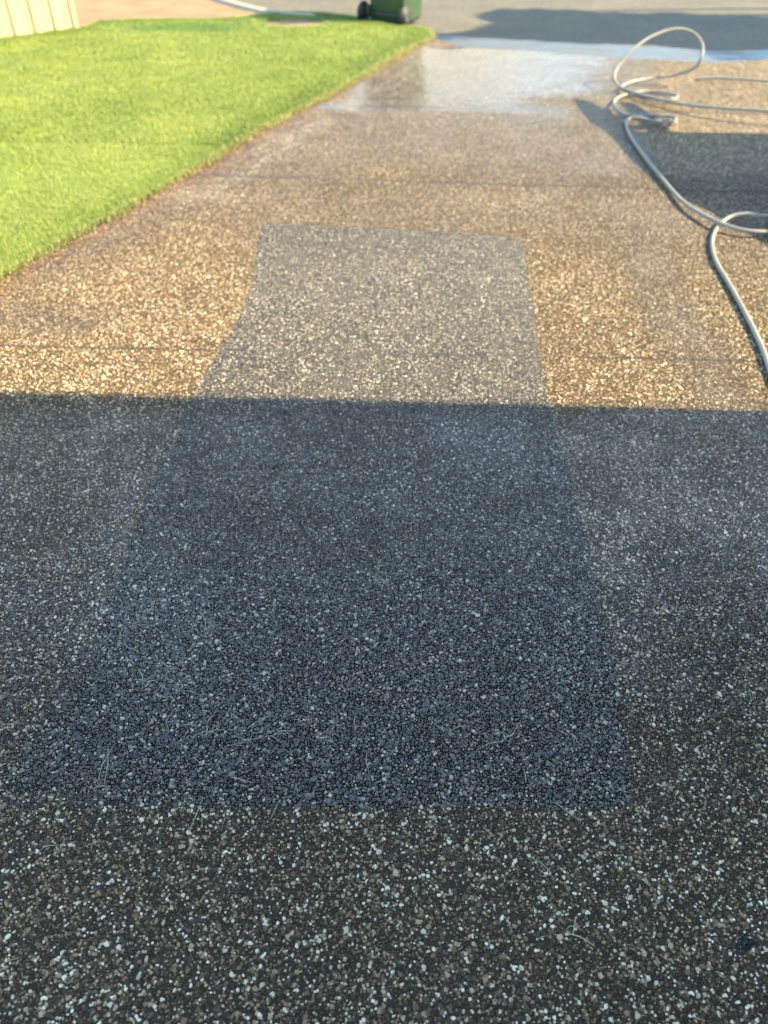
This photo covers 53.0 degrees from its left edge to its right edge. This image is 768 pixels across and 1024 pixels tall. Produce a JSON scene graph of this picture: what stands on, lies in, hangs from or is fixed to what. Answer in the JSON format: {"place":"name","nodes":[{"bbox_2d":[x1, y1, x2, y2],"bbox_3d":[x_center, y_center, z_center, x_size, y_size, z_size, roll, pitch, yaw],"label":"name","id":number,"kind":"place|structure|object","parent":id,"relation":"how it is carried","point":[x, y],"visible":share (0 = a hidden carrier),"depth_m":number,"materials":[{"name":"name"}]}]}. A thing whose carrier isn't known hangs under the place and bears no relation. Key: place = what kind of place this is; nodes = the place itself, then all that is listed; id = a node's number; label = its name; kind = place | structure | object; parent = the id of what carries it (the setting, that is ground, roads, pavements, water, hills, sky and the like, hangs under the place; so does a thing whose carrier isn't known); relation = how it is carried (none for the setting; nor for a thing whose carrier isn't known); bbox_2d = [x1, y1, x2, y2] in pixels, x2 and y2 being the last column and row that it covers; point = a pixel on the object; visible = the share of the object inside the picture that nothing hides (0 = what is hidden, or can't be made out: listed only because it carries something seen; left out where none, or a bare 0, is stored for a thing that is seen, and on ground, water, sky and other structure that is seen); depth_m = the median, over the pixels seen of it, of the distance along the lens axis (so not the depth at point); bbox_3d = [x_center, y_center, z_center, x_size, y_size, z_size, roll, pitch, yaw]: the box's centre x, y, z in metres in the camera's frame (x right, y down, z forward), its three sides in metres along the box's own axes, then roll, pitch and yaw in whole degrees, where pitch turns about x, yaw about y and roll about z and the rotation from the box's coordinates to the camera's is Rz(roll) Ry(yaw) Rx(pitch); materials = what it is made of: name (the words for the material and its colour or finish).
{"place":"outdoors","nodes":[
{"label":"outdoors","id":0,"kind":"place"},
{"bbox_2d":[73,0,259,26],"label":"dirt verge","id":1,"kind":"structure","parent":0,"point":[89,11],"depth_m":8.26,"materials":[{"name":"soil"}]},
{"bbox_2d":[0,10,437,281],"bbox_3d":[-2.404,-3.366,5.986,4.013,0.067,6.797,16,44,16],"label":"lawn","id":2,"kind":"structure","parent":0,"point":[346,43],"depth_m":5.83,"materials":[{"name":"green plant"}]},
{"bbox_2d":[0,0,78,36],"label":"steel fence","id":3,"kind":"object","parent":2,"relation":"on","point":[22,17],"visible":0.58,"depth_m":7.17,"materials":[{"name":"beige metal"}]},
{"bbox_2d":[266,19,322,26],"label":"bare soil","id":4,"kind":"structure","parent":2,"relation":"on","point":[298,22],"depth_m":7.78,"materials":[{"name":"brown soil"}]},
{"bbox_2d":[0,38,767,1023],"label":"driveway","id":5,"kind":"structure","parent":0,"point":[490,286],"depth_m":2.19,"materials":[{"name":"grey concrete"}]},
{"bbox_2d":[566,916,594,946],"bbox_3d":[0.384,0.806,1.488,0.057,0.008,0.039,17,45,17],"label":"twig","id":6,"kind":"object","parent":5,"relation":"on","point":[577,935],"visible":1,"depth_m":1.48,"materials":[{"name":"wood"}]},
{"bbox_2d":[612,27,767,372],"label":"garden hose","id":7,"kind":"object","parent":5,"relation":"on","point":[734,293],"visible":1,"depth_m":5.33,"materials":[{"name":"rubber"}]},
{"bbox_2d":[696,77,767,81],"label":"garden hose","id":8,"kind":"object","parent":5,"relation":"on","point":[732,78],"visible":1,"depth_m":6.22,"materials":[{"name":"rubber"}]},
{"bbox_2d":[234,0,767,50],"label":"road","id":9,"kind":"structure","parent":0,"point":[728,25],"depth_m":8.24,"materials":[{"name":"grey asphalt"}]},
{"bbox_2d":[212,0,314,15],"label":"kerb","id":10,"kind":"structure","parent":9,"relation":"on","point":[243,6],"depth_m":8.25,"materials":[{"name":"concrete"}]},
{"bbox_2d":[357,0,421,25],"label":"wheelie bin","id":11,"kind":"object","parent":9,"relation":"on","point":[402,12],"visible":0.86,"depth_m":7.80,"materials":[{"name":"green plastic"}]},
{"bbox_2d":[434,35,767,61],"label":"gutter","id":12,"kind":"object","parent":9,"relation":"on","point":[642,52],"visible":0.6,"depth_m":7.22,"materials":[{"name":"concrete"}]}
]}

